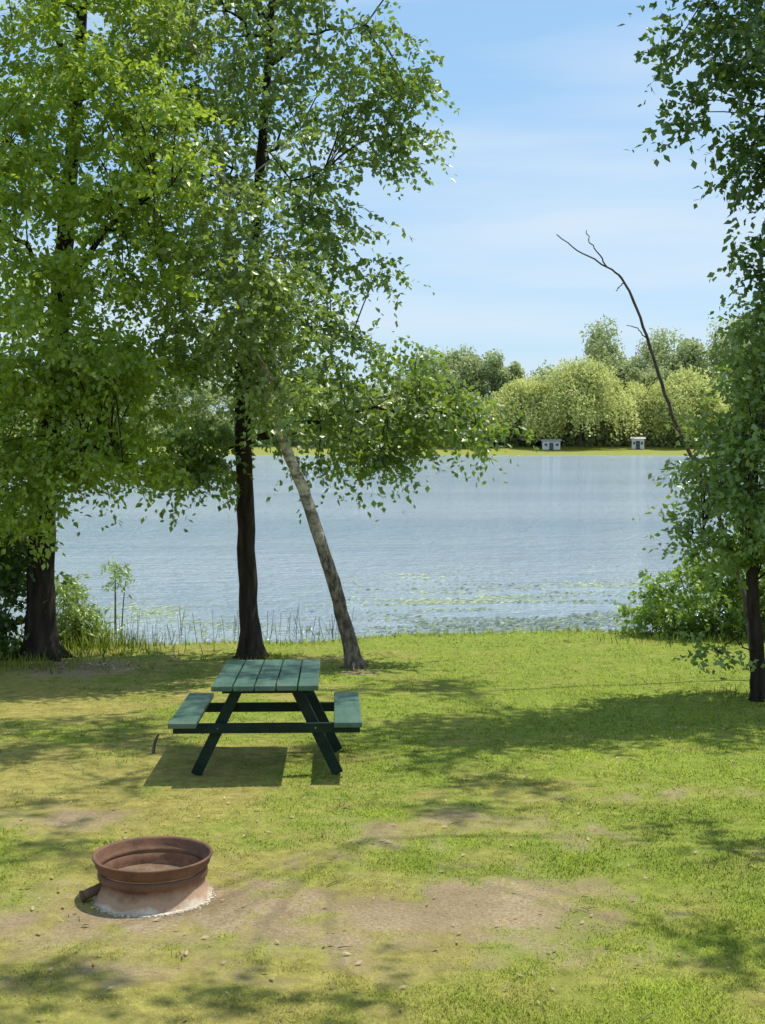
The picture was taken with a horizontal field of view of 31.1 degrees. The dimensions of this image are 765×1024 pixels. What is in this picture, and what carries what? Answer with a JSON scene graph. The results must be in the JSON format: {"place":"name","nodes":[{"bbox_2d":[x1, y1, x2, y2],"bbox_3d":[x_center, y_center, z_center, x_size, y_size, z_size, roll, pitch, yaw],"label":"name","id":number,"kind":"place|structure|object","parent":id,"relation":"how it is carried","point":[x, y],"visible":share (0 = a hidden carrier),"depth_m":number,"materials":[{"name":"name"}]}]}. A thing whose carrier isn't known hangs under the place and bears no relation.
{"place":"outdoors","nodes":[
{"label":"outdoors","id":0,"kind":"place"},
{"bbox_2d":[0,426,764,1023],"bbox_3d":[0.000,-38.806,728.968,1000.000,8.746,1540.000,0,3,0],"label":"ground","id":1,"kind":"structure","parent":0,"point":[398,916],"depth_m":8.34,"materials":[{"name":"green plant"}]},
{"bbox_2d":[0,508,77,659],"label":"shore bush","id":2,"kind":"object","parent":1,"relation":"on","point":[12,580],"visible":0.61,"depth_m":16.87,"materials":[{"name":"green plant"}]},
{"bbox_2d":[55,573,125,648],"bbox_3d":[-4.106,1.457,18.319,1.292,1.287,1.326,0,3,0],"label":"shore bush","id":3,"kind":"object","parent":1,"relation":"on","point":[69,617],"visible":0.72,"depth_m":18.24,"materials":[{"name":"green plant"}]},
{"bbox_2d":[98,556,134,639],"bbox_3d":[-3.853,1.473,19.839,0.600,1.690,0.728,0,3,0],"label":"willow sapling","id":4,"kind":"object","parent":1,"relation":"on","point":[112,568],"visible":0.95,"depth_m":19.78,"materials":[{"name":"green plant"}]},
{"bbox_2d":[0,0,256,661],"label":"leafy tree","id":5,"kind":"object","parent":1,"relation":"on","point":[69,377],"visible":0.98,"depth_m":14.88,"materials":[{"name":"green plant"}]},
{"bbox_2d":[79,836,212,913],"bbox_3d":[-1.219,1.922,7.287,0.634,0.238,0.634,1,3,23],"label":"fire ring","id":6,"kind":"object","parent":1,"relation":"on","point":[155,896],"visible":0.99,"depth_m":7.12,"materials":[{"name":"metal"}]},
{"bbox_2d":[111,863,190,883],"bbox_3d":[-1.218,1.955,7.290,0.524,0.030,0.524,0,3,0],"label":"ash","id":7,"kind":"object","parent":6,"relation":"in","point":[153,867],"visible":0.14,"depth_m":7.51},
{"bbox_2d":[152,734,158,753],"bbox_3d":[-1.791,1.840,10.835,0.068,0.186,0.030,-1,3,-20],"label":"stake","id":8,"kind":"object","parent":1,"relation":"on","point":[154,745],"visible":0.87,"depth_m":10.83,"materials":[{"name":"grey wood"}]},
{"bbox_2d":[91,887,220,917],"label":"gravel","id":9,"kind":"structure","parent":1,"relation":"on","point":[167,914],"depth_m":7.01,"materials":[{"name":"grey gravel"}]},
{"bbox_2d":[91,606,353,643],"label":"reeds","id":10,"kind":"object","parent":1,"relation":"on","point":[235,619],"visible":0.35,"depth_m":19.42,"materials":[{"name":"green plant"}]},
{"bbox_2d":[93,0,368,669],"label":"leaning birch tree","id":11,"kind":"object","parent":1,"relation":"on","point":[268,316],"visible":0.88,"depth_m":15.15,"materials":[{"name":"green plant"}]},
{"bbox_2d":[168,659,361,775],"bbox_3d":[-0.860,1.573,10.509,1.380,0.708,1.509,0,1,-2],"label":"picnic table","id":12,"kind":"object","parent":1,"relation":"on","point":[235,679],"visible":1,"depth_m":10.07,"materials":[{"name":"green paint"}]},
{"bbox_2d":[104,0,537,659],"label":"leafy tree","id":13,"kind":"object","parent":1,"relation":"on","point":[428,416],"visible":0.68,"depth_m":16.56,"materials":[{"name":"green plant"}]},
{"bbox_2d":[0,791,675,989],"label":"soil crumbs","id":14,"kind":"object","parent":1,"relation":"on","point":[326,909],"visible":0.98,"depth_m":6.99,"materials":[{"name":"brown soil"}]},
{"bbox_2d":[0,659,760,1019],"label":"fallen leaves","id":15,"kind":"object","parent":1,"relation":"on","point":[344,805],"visible":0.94,"depth_m":8.37,"materials":[{"name":"brown plant"}]},
{"bbox_2d":[0,354,760,440],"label":"woods","id":16,"kind":"object","parent":1,"relation":"on","point":[205,404],"visible":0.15,"depth_m":285.85,"materials":[{"name":"green plant"}]},
{"bbox_2d":[18,672,754,1020],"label":"twigs","id":17,"kind":"object","parent":1,"relation":"on","point":[454,822],"visible":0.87,"depth_m":8.61,"materials":[{"name":"brown wood"}]},
{"bbox_2d":[15,408,762,446],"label":"undergrowth","id":18,"kind":"object","parent":1,"relation":"on","point":[570,439],"visible":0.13,"depth_m":281.81,"materials":[{"name":"green plant"}]},
{"bbox_2d":[361,388,441,434],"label":"willow tree","id":19,"kind":"object","parent":1,"relation":"on","point":[385,406],"visible":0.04,"depth_m":279.09,"materials":[{"name":"green plant"}]},
{"bbox_2d":[395,345,471,397],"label":"broadleaf tree","id":20,"kind":"object","parent":1,"relation":"on","point":[450,371],"visible":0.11,"depth_m":296.47,"materials":[{"name":"green plant"}]},
{"bbox_2d":[444,343,492,397],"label":"broadleaf tree","id":21,"kind":"object","parent":1,"relation":"on","point":[474,363],"visible":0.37,"depth_m":300.37,"materials":[{"name":"green plant"}]},
{"bbox_2d":[450,392,513,442],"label":"willow tree","id":22,"kind":"object","parent":1,"relation":"on","point":[491,413],"visible":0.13,"depth_m":275.96,"materials":[{"name":"green plant"}]},
{"bbox_2d":[478,348,526,397],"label":"broadleaf tree","id":23,"kind":"object","parent":1,"relation":"on","point":[500,376],"visible":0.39,"depth_m":302.52,"materials":[{"name":"green plant"}]},
{"bbox_2d":[484,374,570,445],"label":"willow tree","id":24,"kind":"object","parent":1,"relation":"on","point":[517,393],"visible":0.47,"depth_m":277.95,"materials":[{"name":"green plant"}]},
{"bbox_2d":[527,359,563,389],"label":"broadleaf tree","id":25,"kind":"object","parent":1,"relation":"on","point":[539,369],"visible":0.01,"depth_m":294.09,"materials":[{"name":"green plant"}]},
{"bbox_2d":[541,439,561,449],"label":"cabin","id":26,"kind":"object","parent":1,"relation":"on","point":[550,444],"visible":1,"depth_m":270.20,"materials":[{"name":"white"}]},
{"bbox_2d":[520,354,642,446],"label":"willow tree","id":27,"kind":"object","parent":1,"relation":"on","point":[588,391],"visible":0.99,"depth_m":272.27,"materials":[{"name":"green plant"}]},
{"bbox_2d":[579,314,652,395],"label":"broadleaf tree","id":28,"kind":"object","parent":1,"relation":"on","point":[600,347],"visible":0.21,"depth_m":303.34,"materials":[{"name":"green plant"}]},
{"bbox_2d":[595,380,666,443],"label":"willow tree","id":29,"kind":"object","parent":1,"relation":"on","point":[636,390],"visible":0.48,"depth_m":280.21,"materials":[{"name":"green plant"}]},
{"bbox_2d":[630,437,645,448],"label":"cabin","id":30,"kind":"object","parent":1,"relation":"on","point":[637,442],"visible":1,"depth_m":272.17,"materials":[{"name":"white"}]},
{"bbox_2d":[636,441,639,448],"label":"door","id":31,"kind":"structure","parent":30,"relation":"in","point":[637,442],"depth_m":272.16,"materials":[{"name":"grey"}]},
{"bbox_2d":[624,363,674,429],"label":"broadleaf tree","id":32,"kind":"object","parent":1,"relation":"on","point":[649,377],"visible":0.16,"depth_m":291.68,"materials":[{"name":"green plant"}]},
{"bbox_2d":[556,230,749,656],"bbox_3d":[2.995,-0.616,15.091,2.188,4.912,0.247,0,3,8],"label":"dead tree","id":33,"kind":"object","parent":1,"relation":"on","point":[676,427],"visible":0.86,"depth_m":15.00,"materials":[{"name":"brown wood"}]},
{"bbox_2d":[622,326,703,389],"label":"broadleaf tree","id":34,"kind":"object","parent":1,"relation":"on","point":[662,356],"visible":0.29,"depth_m":300.00,"materials":[{"name":"green plant"}]},
{"bbox_2d":[637,364,735,446],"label":"willow tree","id":35,"kind":"object","parent":1,"relation":"on","point":[681,389],"visible":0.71,"depth_m":275.37,"materials":[{"name":"green plant"}]},
{"bbox_2d":[610,529,764,638],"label":"shore bush","id":36,"kind":"object","parent":1,"relation":"on","point":[657,611],"visible":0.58,"depth_m":19.35,"materials":[{"name":"green plant"}]},
{"bbox_2d":[616,0,764,358],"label":"shade tree","id":37,"kind":"object","parent":1,"relation":"on","point":[729,72],"visible":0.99,"depth_m":12.71,"materials":[{"name":"green plant"}]},
{"bbox_2d":[632,290,764,701],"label":"sapling","id":38,"kind":"object","parent":1,"relation":"on","point":[743,504],"visible":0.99,"depth_m":13.21,"materials":[{"name":"green plant"}]},
{"bbox_2d":[673,335,733,408],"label":"broadleaf tree","id":39,"kind":"object","parent":1,"relation":"on","point":[714,373],"visible":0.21,"depth_m":298.23,"materials":[{"name":"green plant"}]},
{"bbox_2d":[706,315,764,408],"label":"broadleaf tree","id":40,"kind":"object","parent":1,"relation":"on","point":[720,341],"visible":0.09,"depth_m":303.89,"materials":[{"name":"green plant"}]},
{"bbox_2d":[0,455,764,645],"bbox_3d":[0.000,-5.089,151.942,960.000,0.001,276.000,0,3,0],"label":"water","id":41,"kind":"structure","parent":0,"point":[558,518],"depth_m":37.44,"materials":[{"name":"blue liquid"}]},
{"bbox_2d":[61,560,740,639],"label":"lily pads","id":42,"kind":"object","parent":41,"relation":"on","point":[511,621],"visible":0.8,"depth_m":22.31,"materials":[{"name":"green plant"}]},
{"bbox_2d":[0,0,764,423],"label":"sky","id":43,"kind":"structure","parent":0,"point":[548,94],"materials":[{"name":"blue"}]}
]}

